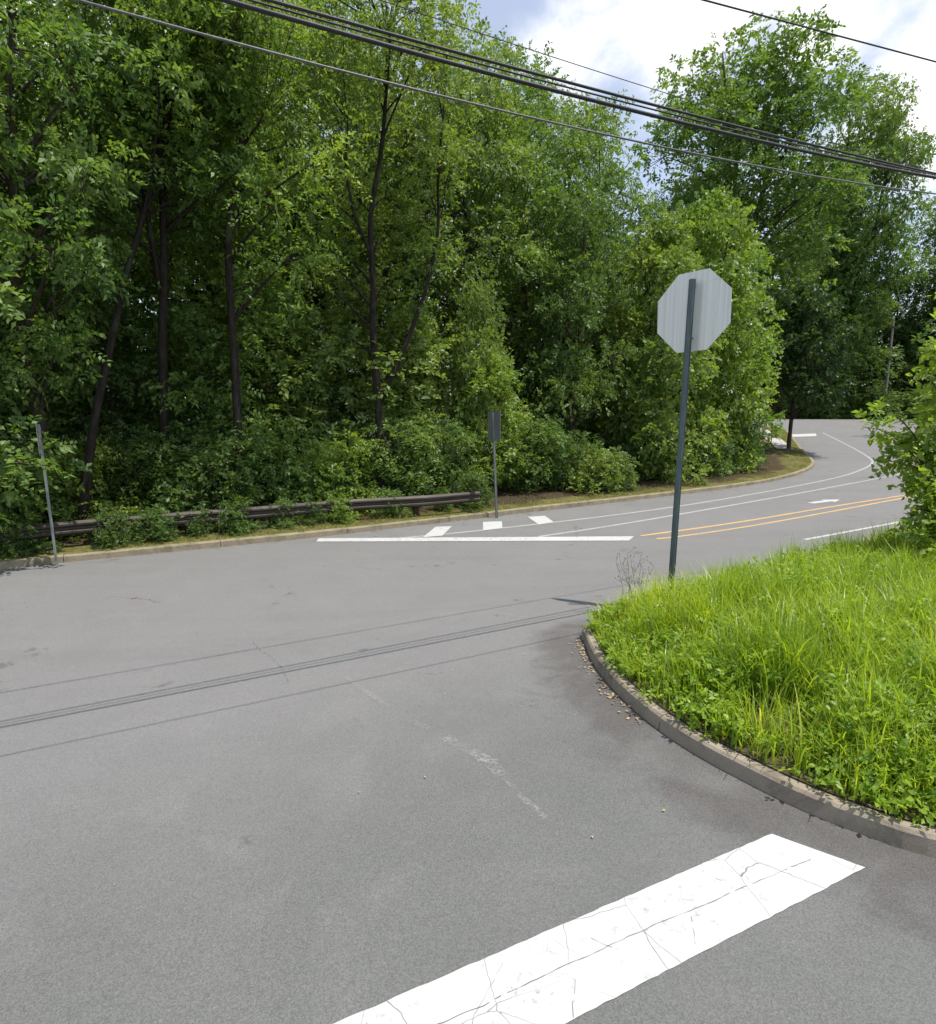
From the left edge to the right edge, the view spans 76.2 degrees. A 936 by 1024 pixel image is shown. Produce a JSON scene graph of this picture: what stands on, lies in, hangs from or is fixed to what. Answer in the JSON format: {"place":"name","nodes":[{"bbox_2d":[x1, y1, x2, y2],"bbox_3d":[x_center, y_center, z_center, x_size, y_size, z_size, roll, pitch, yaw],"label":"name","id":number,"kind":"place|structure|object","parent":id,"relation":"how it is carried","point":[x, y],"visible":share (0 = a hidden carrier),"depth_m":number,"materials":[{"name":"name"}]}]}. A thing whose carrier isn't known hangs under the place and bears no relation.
{"place":"outdoors","nodes":[
{"label":"outdoors","id":0,"kind":"place"},
{"bbox_2d":[0,416,811,560],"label":"verge","id":1,"kind":"structure","parent":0,"point":[780,459],"depth_m":19.76,"materials":[{"name":"green plant"}]},
{"bbox_2d":[0,509,65,558],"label":"shrub","id":2,"kind":"object","parent":1,"relation":"on","point":[31,547],"visible":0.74,"depth_m":12.25,"materials":[{"name":"green plant"}]},
{"bbox_2d":[0,432,99,525],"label":"shrub","id":3,"kind":"object","parent":1,"relation":"on","point":[35,486],"visible":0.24,"depth_m":13.57,"materials":[{"name":"green plant"}]},
{"bbox_2d":[0,86,114,532],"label":"tree","id":4,"kind":"object","parent":1,"relation":"on","point":[14,472],"visible":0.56,"depth_m":11.86,"materials":[{"name":"green plant"}]},
{"bbox_2d":[0,23,157,523],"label":"tree","id":5,"kind":"object","parent":1,"relation":"on","point":[32,289],"visible":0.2,"depth_m":13.78,"materials":[{"name":"green plant"}]},
{"bbox_2d":[0,0,173,521],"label":"tree","id":6,"kind":"object","parent":1,"relation":"on","point":[26,19],"visible":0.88,"depth_m":12.15,"materials":[{"name":"green plant"}]},
{"bbox_2d":[24,433,152,542],"bbox_3d":[-9.409,-0.350,14.350,2.800,3.130,2.659,6,11,32],"label":"shrub","id":7,"kind":"object","parent":1,"relation":"on","point":[94,503],"visible":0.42,"depth_m":14.05,"materials":[{"name":"green plant"}]},
{"bbox_2d":[1,270,175,504],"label":"tree","id":8,"kind":"object","parent":1,"relation":"on","point":[130,409],"visible":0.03,"depth_m":19.14,"materials":[{"name":"green plant"}]},
{"bbox_2d":[0,0,187,451],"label":"tree","id":9,"kind":"object","parent":1,"relation":"on","point":[134,283],"visible":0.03,"depth_m":19.43,"materials":[{"name":"green plant"}]},
{"bbox_2d":[28,268,196,511],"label":"sapling","id":10,"kind":"object","parent":1,"relation":"on","point":[122,388],"visible":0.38,"depth_m":15.78,"materials":[{"name":"green plant"}]},
{"bbox_2d":[84,506,140,551],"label":"shrub","id":11,"kind":"object","parent":1,"relation":"on","point":[110,537],"visible":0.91,"depth_m":13.07,"materials":[{"name":"green plant"}]},
{"bbox_2d":[79,425,184,527],"bbox_3d":[-8.665,-0.592,15.703,3.054,3.389,2.676,3,10,16],"label":"shrub","id":12,"kind":"object","parent":1,"relation":"on","point":[130,461],"visible":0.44,"depth_m":15.06,"materials":[{"name":"green plant"}]},
{"bbox_2d":[3,0,287,493],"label":"tree","id":13,"kind":"object","parent":1,"relation":"on","point":[180,226],"visible":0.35,"depth_m":14.59,"materials":[{"name":"green plant"}]},
{"bbox_2d":[120,503,181,544],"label":"shrub","id":14,"kind":"object","parent":1,"relation":"on","point":[160,532],"visible":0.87,"depth_m":13.49,"materials":[{"name":"green plant"}]},
{"bbox_2d":[1,0,309,537],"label":"tree","id":15,"kind":"object","parent":1,"relation":"on","point":[188,106],"visible":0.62,"depth_m":13.53,"materials":[{"name":"green plant"}]},
{"bbox_2d":[114,420,249,526],"bbox_3d":[-7.305,-0.674,15.860,3.461,3.524,3.034,-8,13,-40],"label":"shrub","id":16,"kind":"object","parent":1,"relation":"on","point":[160,460],"visible":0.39,"depth_m":15.25,"materials":[{"name":"green plant"}]},
{"bbox_2d":[61,18,312,449],"bbox_3d":[-10.334,-9.662,22.793,8.734,18.548,8.603,1,10,8],"label":"tree","id":17,"kind":"object","parent":1,"relation":"on","point":[155,228],"visible":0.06,"depth_m":21.68,"materials":[{"name":"green plant"}]},
{"bbox_2d":[117,292,266,507],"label":"sapling","id":18,"kind":"object","parent":1,"relation":"on","point":[210,413],"visible":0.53,"depth_m":15.96,"materials":[{"name":"green plant"}]},
{"bbox_2d":[35,47,355,501],"bbox_3d":[-7.930,-6.953,18.548,8.711,14.113,5.802,0,10,-2],"label":"tree","id":19,"kind":"object","parent":1,"relation":"on","point":[287,394],"visible":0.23,"depth_m":17.93,"materials":[{"name":"green plant"}]},
{"bbox_2d":[184,505,218,536],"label":"shrub","id":20,"kind":"object","parent":1,"relation":"on","point":[205,528],"visible":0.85,"depth_m":14.12,"materials":[{"name":"green plant"}]},
{"bbox_2d":[144,430,267,534],"bbox_3d":[-6.443,-0.506,15.265,2.892,3.130,3.046,-1,10,-4],"label":"shrub","id":21,"kind":"object","parent":1,"relation":"on","point":[208,458],"visible":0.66,"depth_m":15.03,"materials":[{"name":"green plant"}]},
{"bbox_2d":[108,0,371,500],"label":"tree","id":22,"kind":"object","parent":1,"relation":"on","point":[233,222],"visible":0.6,"depth_m":14.46,"materials":[{"name":"green plant"}]},
{"bbox_2d":[0,491,479,543],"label":"guardrail","id":23,"kind":"object","parent":1,"relation":"on","point":[77,527],"visible":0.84,"depth_m":14.82,"materials":[{"name":"metal"}]},
{"bbox_2d":[215,495,266,536],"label":"shrub","id":24,"kind":"object","parent":1,"relation":"on","point":[239,528],"visible":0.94,"depth_m":14.41,"materials":[{"name":"green plant"}]},
{"bbox_2d":[153,10,346,446],"bbox_3d":[-9.471,-10.531,24.808,9.080,19.578,9.219,3,10,18],"label":"tree","id":25,"kind":"object","parent":1,"relation":"on","point":[266,223],"visible":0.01,"depth_m":23.61,"materials":[{"name":"green plant"}]},
{"bbox_2d":[168,264,347,500],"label":"sapling","id":26,"kind":"object","parent":1,"relation":"on","point":[257,382],"visible":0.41,"depth_m":17.18,"materials":[{"name":"green plant"}]},
{"bbox_2d":[197,287,329,498],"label":"tree","id":27,"kind":"object","parent":1,"relation":"on","point":[269,345],"visible":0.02,"depth_m":21.55,"materials":[{"name":"green plant"}]},
{"bbox_2d":[198,413,331,506],"bbox_3d":[-6.084,-0.852,16.706,3.667,3.796,4.184,4,11,24],"label":"shrub","id":28,"kind":"object","parent":1,"relation":"on","point":[259,437],"visible":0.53,"depth_m":16.18,"materials":[{"name":"green plant"}]},
{"bbox_2d":[264,496,304,529],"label":"shrub","id":29,"kind":"object","parent":1,"relation":"on","point":[286,521],"visible":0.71,"depth_m":15.10,"materials":[{"name":"green plant"}]},
{"bbox_2d":[253,308,375,487],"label":"sapling","id":30,"kind":"object","parent":1,"relation":"on","point":[322,354],"visible":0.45,"depth_m":18.20,"materials":[{"name":"green plant"}]},
{"bbox_2d":[272,439,358,520],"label":"shrub","id":31,"kind":"object","parent":1,"relation":"on","point":[297,463],"visible":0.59,"depth_m":16.42,"materials":[{"name":"green plant"}]},
{"bbox_2d":[299,499,331,525],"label":"shrub","id":32,"kind":"object","parent":1,"relation":"on","point":[320,516],"visible":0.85,"depth_m":15.48,"materials":[{"name":"green plant"}]},
{"bbox_2d":[250,0,419,467],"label":"tree","id":33,"kind":"object","parent":1,"relation":"on","point":[317,292],"visible":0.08,"depth_m":23.61,"materials":[{"name":"green plant"}]},
{"bbox_2d":[318,493,359,525],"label":"shrub","id":34,"kind":"object","parent":1,"relation":"on","point":[345,515],"visible":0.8,"depth_m":15.72,"materials":[{"name":"green plant"}]},
{"bbox_2d":[298,428,397,515],"bbox_3d":[-3.776,-0.845,17.383,2.799,3.272,2.948,-7,12,-35],"label":"shrub","id":35,"kind":"object","parent":1,"relation":"on","point":[346,487],"visible":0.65,"depth_m":16.94,"materials":[{"name":"green plant"}]},
{"bbox_2d":[262,20,490,449],"bbox_3d":[-2.537,-8.387,21.958,6.951,16.204,10.437,4,11,23],"label":"tree","id":36,"kind":"object","parent":1,"relation":"on","point":[415,129],"visible":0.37,"depth_m":20.06,"materials":[{"name":"green plant"}]},
{"bbox_2d":[273,0,480,466],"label":"tree","id":37,"kind":"object","parent":1,"relation":"on","point":[425,215],"visible":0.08,"depth_m":25.13,"materials":[{"name":"green plant"}]},
{"bbox_2d":[262,0,495,492],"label":"tree","id":38,"kind":"object","parent":1,"relation":"on","point":[391,22],"visible":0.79,"depth_m":17.23,"materials":[{"name":"green plant"}]},
{"bbox_2d":[327,410,448,510],"bbox_3d":[-2.547,-1.159,18.131,4.272,3.796,3.744,8,13,39],"label":"shrub","id":39,"kind":"object","parent":1,"relation":"on","point":[390,467],"visible":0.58,"depth_m":18.03,"materials":[{"name":"green plant"}]},
{"bbox_2d":[368,485,413,518],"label":"shrub","id":40,"kind":"object","parent":1,"relation":"on","point":[388,511],"visible":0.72,"depth_m":16.58,"materials":[{"name":"green plant"}]},
{"bbox_2d":[340,304,466,493],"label":"sapling","id":41,"kind":"object","parent":1,"relation":"on","point":[399,408],"visible":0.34,"depth_m":19.58,"materials":[{"name":"green plant"}]},
{"bbox_2d":[391,414,480,495],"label":"shrub","id":42,"kind":"object","parent":1,"relation":"on","point":[457,432],"visible":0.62,"depth_m":19.19,"materials":[{"name":"green plant"}]},
{"bbox_2d":[427,485,454,512],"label":"shrub","id":43,"kind":"object","parent":1,"relation":"on","point":[444,507],"visible":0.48,"depth_m":17.53,"materials":[{"name":"green plant"}]},
{"bbox_2d":[360,16,543,487],"bbox_3d":[-0.525,-8.985,23.355,7.468,16.693,7.355,2,10,14],"label":"tree","id":44,"kind":"object","parent":1,"relation":"on","point":[502,96],"visible":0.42,"depth_m":21.74,"materials":[{"name":"green plant"}]},
{"bbox_2d":[451,467,498,510],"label":"shrub","id":45,"kind":"object","parent":1,"relation":"on","point":[482,496],"visible":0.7,"depth_m":18.12,"materials":[{"name":"green plant"}]},
{"bbox_2d":[432,262,525,490],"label":"tree","id":46,"kind":"object","parent":1,"relation":"on","point":[466,362],"visible":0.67,"depth_m":20.23,"materials":[{"name":"green plant"}]},
{"bbox_2d":[440,346,544,491],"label":"sapling","id":47,"kind":"object","parent":1,"relation":"on","point":[509,453],"visible":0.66,"depth_m":20.22,"materials":[{"name":"green plant"}]},
{"bbox_2d":[423,31,601,454],"bbox_3d":[2.228,-12.154,30.733,9.151,20.609,9.133,-5,11,-27],"label":"tree","id":48,"kind":"object","parent":1,"relation":"on","point":[520,60],"visible":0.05,"depth_m":27.89,"materials":[{"name":"green plant"}]},
{"bbox_2d":[481,413,573,493],"bbox_3d":[2.080,-1.755,21.715,3.704,3.660,4.226,0,10,1],"label":"shrub","id":49,"kind":"object","parent":1,"relation":"on","point":[550,432],"visible":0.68,"depth_m":21.32,"materials":[{"name":"green plant"}]},
{"bbox_2d":[448,61,608,480],"bbox_3d":[1.821,-9.329,24.889,7.446,16.899,7.560,7,12,35],"label":"tree","id":50,"kind":"object","parent":1,"relation":"on","point":[543,188],"visible":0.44,"depth_m":23.40,"materials":[{"name":"green plant"}]},
{"bbox_2d":[480,275,599,476],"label":"tree","id":51,"kind":"object","parent":1,"relation":"on","point":[515,303],"visible":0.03,"depth_m":26.33,"materials":[{"name":"green plant"}]},
{"bbox_2d":[488,83,637,403],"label":"tree","id":52,"kind":"object","parent":1,"relation":"on","point":[599,108],"visible":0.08,"depth_m":28.99,"materials":[{"name":"green plant"}]},
{"bbox_2d":[530,429,612,490],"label":"shrub","id":53,"kind":"object","parent":1,"relation":"on","point":[571,454],"visible":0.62,"depth_m":21.50,"materials":[{"name":"green plant"}]},
{"bbox_2d":[502,168,660,487],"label":"tree","id":54,"kind":"object","parent":1,"relation":"on","point":[551,305],"visible":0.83,"depth_m":22.97,"materials":[{"name":"green plant"}]},
{"bbox_2d":[564,442,626,495],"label":"shrub","id":55,"kind":"object","parent":1,"relation":"on","point":[579,480],"visible":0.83,"depth_m":21.20,"materials":[{"name":"green plant"}]},
{"bbox_2d":[539,111,668,444],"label":"tree","id":56,"kind":"object","parent":1,"relation":"on","point":[621,186],"visible":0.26,"depth_m":26.57,"materials":[{"name":"green plant"}]},
{"bbox_2d":[550,253,674,447],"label":"tree","id":57,"kind":"object","parent":1,"relation":"on","point":[648,324],"visible":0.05,"depth_m":35.60,"materials":[{"name":"green plant"}]},
{"bbox_2d":[584,445,643,492],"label":"shrub","id":58,"kind":"object","parent":1,"relation":"on","point":[624,469],"visible":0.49,"depth_m":21.81,"materials":[{"name":"green plant"}]},
{"bbox_2d":[561,206,731,485],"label":"tree","id":59,"kind":"object","parent":1,"relation":"on","point":[671,262],"visible":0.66,"depth_m":24.34,"materials":[{"name":"green plant"}]},
{"bbox_2d":[615,406,705,481],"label":"shrub","id":60,"kind":"object","parent":1,"relation":"on","point":[651,458],"visible":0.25,"depth_m":24.93,"materials":[{"name":"green plant"}]},
{"bbox_2d":[637,188,708,318],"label":"tree","id":61,"kind":"object","parent":1,"relation":"on","point":[686,201],"visible":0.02,"depth_m":41.11,"materials":[{"name":"green plant"}]},
{"bbox_2d":[674,407,742,477],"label":"shrub","id":62,"kind":"object","parent":1,"relation":"on","point":[724,447],"visible":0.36,"depth_m":26.23,"materials":[{"name":"green plant"}]},
{"bbox_2d":[646,184,787,474],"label":"tree","id":63,"kind":"object","parent":1,"relation":"on","point":[749,366],"visible":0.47,"depth_m":26.79,"materials":[{"name":"green plant"}]},
{"bbox_2d":[716,410,771,470],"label":"shrub","id":64,"kind":"object","parent":1,"relation":"on","point":[751,428],"visible":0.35,"depth_m":28.37,"materials":[{"name":"green plant"}]},
{"bbox_2d":[612,4,881,413],"bbox_3d":[18.909,-19.457,42.950,16.581,28.518,17.328,-3,10,-17],"label":"tree","id":65,"kind":"object","parent":1,"relation":"on","point":[728,95],"visible":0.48,"depth_m":39.57,"materials":[{"name":"green plant"}]},
{"bbox_2d":[741,277,863,449],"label":"tree","id":66,"kind":"object","parent":1,"relation":"on","point":[795,372],"visible":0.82,"depth_m":35.71,"materials":[{"name":"green plant"}]},
{"bbox_2d":[0,419,935,1023],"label":"road","id":67,"kind":"structure","parent":0,"point":[194,829],"depth_m":4.11,"materials":[{"name":"grey asphalt"}]},
{"bbox_2d":[36,423,57,565],"bbox_3d":[-8.346,-0.242,11.857,0.084,3.056,0.600,-7,12,-33],"label":"post","id":68,"kind":"object","parent":67,"relation":"on","point":[39,437],"visible":0.81,"depth_m":11.81,"materials":[{"name":"metal"}]},
{"bbox_2d":[0,427,814,569],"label":"kerb","id":69,"kind":"structure","parent":67,"relation":"on","point":[34,561],"depth_m":14.96,"materials":[{"name":"grey concrete"}]},
{"bbox_2d":[316,536,633,541],"bbox_3d":[0.247,0.660,14.447,7.767,0.001,0.484,0,10,-2],"label":"stop line","id":70,"kind":"object","parent":67,"relation":"on","point":[608,538],"visible":1,"depth_m":14.42,"materials":[{"name":"paint"}]},
{"bbox_2d":[488,411,500,517],"bbox_3d":[0.745,-1.234,17.114,0.160,3.281,0.607,-9,13,-44],"label":"road sign","id":71,"kind":"object","parent":67,"relation":"on","point":[493,426],"visible":0.93,"depth_m":16.99,"materials":[{"name":"metal"}]},
{"bbox_2d":[334,834,864,1023],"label":"stop bar","id":72,"kind":"object","parent":67,"relation":"on","point":[593,979],"visible":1,"depth_m":2.83,"materials":[{"name":"white paint"}]},
{"bbox_2d":[438,859,810,1023],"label":"pavement crack","id":73,"kind":"object","parent":72,"relation":"on","point":[595,952],"visible":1,"depth_m":2.75,"materials":[{"name":"grey asphalt"}]},
{"bbox_2d":[615,547,653,600],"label":"seed stalks","id":74,"kind":"object","parent":67,"relation":"on","point":[632,573],"visible":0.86,"depth_m":8.62,"materials":[{"name":"grey plant"}]},
{"bbox_2d":[400,433,873,537],"bbox_3d":[15.293,-2.522,29.183,5.595,1.302,44.810,9,13,41],"label":"edge line","id":75,"kind":"object","parent":67,"relation":"on","point":[872,461],"visible":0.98,"depth_m":19.57,"materials":[{"name":"paint"}]},
{"bbox_2d":[657,268,731,583],"bbox_3d":[2.888,-0.829,8.071,0.160,4.643,1.021,-9,13,-42],"label":"stop sign","id":76,"kind":"object","parent":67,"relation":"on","point":[694,310],"visible":0.9,"depth_m":7.84,"materials":[{"name":"grey metal"}]},
{"bbox_2d":[539,472,908,536],"bbox_3d":[12.711,-0.789,22.789,27.302,0.046,0.365,-7,12,-36],"label":"lane line","id":77,"kind":"object","parent":67,"relation":"on","point":[701,510],"visible":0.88,"depth_m":18.41,"materials":[{"name":"paint"}]},
{"bbox_2d":[581,627,935,857],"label":"kerb","id":78,"kind":"structure","parent":67,"relation":"on","point":[907,835],"depth_m":3.93,"materials":[{"name":"concrete"}]},
{"bbox_2d":[640,495,916,538],"bbox_3d":[11.242,-0.062,18.647,15.820,0.014,0.797,-6,11,-31],"label":"line","id":79,"kind":"object","parent":67,"relation":"on","point":[775,516],"visible":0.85,"depth_m":17.07,"materials":[{"name":"yellow paint"}]},
{"bbox_2d":[0,0,935,397],"label":"sky","id":80,"kind":"structure","parent":0,"point":[628,40],"materials":[{"name":"white"}]},
{"bbox_2d":[73,0,935,194],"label":"overhead cable","id":81,"kind":"object","parent":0,"point":[303,60],"visible":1,"depth_m":4.42,"materials":[{"name":"black rubber"}]},
{"bbox_2d":[216,0,935,178],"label":"overhead cable","id":82,"kind":"object","parent":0,"point":[265,11],"visible":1,"depth_m":5.35,"materials":[{"name":"black rubber"}]},
{"bbox_2d":[247,0,935,175],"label":"overhead cable","id":83,"kind":"object","parent":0,"point":[383,37],"visible":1,"depth_m":5.51,"materials":[{"name":"black rubber"}]},
{"bbox_2d":[262,0,935,173],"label":"overhead cable","id":84,"kind":"object","parent":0,"point":[338,19],"visible":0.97,"depth_m":5.63,"materials":[{"name":"black rubber"}]},
{"bbox_2d":[366,403,909,418],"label":"hillside","id":85,"kind":"structure","parent":0,"point":[797,417],"depth_m":69.65,"materials":[{"name":"green plant"}]},
{"bbox_2d":[0,23,935,465],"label":"woodland","id":86,"kind":"object","parent":85,"relation":"on","point":[778,411],"visible":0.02,"depth_m":35.16,"materials":[{"name":"green plant"}]},
{"bbox_2d":[794,385,846,418],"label":"shrub","id":87,"kind":"object","parent":85,"relation":"on","point":[835,413],"visible":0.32,"depth_m":63.93,"materials":[{"name":"green plant"}]},
{"bbox_2d":[763,187,884,412],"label":"tree","id":88,"kind":"object","parent":85,"relation":"on","point":[823,244],"visible":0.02,"depth_m":66.93,"materials":[{"name":"green plant"}]},
{"bbox_2d":[771,263,904,417],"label":"tree","id":89,"kind":"object","parent":85,"relation":"on","point":[879,322],"visible":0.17,"depth_m":63.42,"materials":[{"name":"green plant"}]},
{"bbox_2d":[837,394,869,418],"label":"shrub","id":90,"kind":"object","parent":85,"relation":"on","point":[854,401],"visible":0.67,"depth_m":63.91,"materials":[{"name":"green plant"}]},
{"bbox_2d":[787,64,935,417],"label":"tree","id":91,"kind":"object","parent":85,"relation":"on","point":[890,123],"visible":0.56,"depth_m":60.63,"materials":[{"name":"green plant"}]},
{"bbox_2d":[844,386,905,419],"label":"shrub","id":92,"kind":"object","parent":85,"relation":"on","point":[882,394],"visible":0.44,"depth_m":62.66,"materials":[{"name":"green plant"}]},
{"bbox_2d":[837,269,929,414],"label":"tree","id":93,"kind":"object","parent":85,"relation":"on","point":[900,321],"visible":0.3,"depth_m":66.81,"materials":[{"name":"green plant"}]},
{"bbox_2d":[884,319,899,401],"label":"utility pole","id":94,"kind":"object","parent":85,"relation":"on","point":[890,344],"visible":0.62,"depth_m":63.95,"materials":[{"name":"brown wood"}]},
{"bbox_2d":[872,274,935,401],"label":"tree","id":95,"kind":"object","parent":85,"relation":"on","point":[927,339],"visible":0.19,"depth_m":67.57,"materials":[{"name":"green plant"}]},
{"bbox_2d":[883,391,925,418],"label":"shrub","id":96,"kind":"object","parent":85,"relation":"on","point":[902,397],"visible":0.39,"depth_m":62.94,"materials":[{"name":"green plant"}]},
{"bbox_2d":[891,384,933,419],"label":"shrub","id":97,"kind":"object","parent":85,"relation":"on","point":[904,408],"visible":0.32,"depth_m":62.61,"materials":[{"name":"green plant"}]},
{"bbox_2d":[893,196,935,379],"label":"tree","id":98,"kind":"object","parent":85,"relation":"on","point":[929,232],"visible":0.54,"depth_m":65.97,"materials":[{"name":"green plant"}]},
{"bbox_2d":[380,0,935,170],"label":"overhead cable","id":99,"kind":"object","parent":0,"point":[620,78],"visible":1,"depth_m":15.42,"materials":[{"name":"black rubber"}]},
{"bbox_2d":[588,512,935,825],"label":"grass bank","id":100,"kind":"structure","parent":0,"point":[769,762],"depth_m":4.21,"materials":[{"name":"green plant"}]},
{"bbox_2d":[581,528,935,827],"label":"weeds","id":101,"kind":"object","parent":100,"relation":"on","point":[707,697],"visible":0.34,"depth_m":4.62,"materials":[{"name":"green plant"}]},
{"bbox_2d":[852,292,935,567],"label":"bush","id":102,"kind":"object","parent":100,"relation":"on","point":[919,479],"visible":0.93,"depth_m":8.01,"materials":[{"name":"green plant"}]},
{"bbox_2d":[663,540,935,769],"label":"coarse grass","id":103,"kind":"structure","parent":0,"point":[793,680],"depth_m":4.25,"materials":[{"name":"green plant"}]},
{"bbox_2d":[701,0,935,62],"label":"overhead cable","id":104,"kind":"object","parent":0,"point":[769,17],"visible":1,"depth_m":7.62,"materials":[{"name":"black rubber"}]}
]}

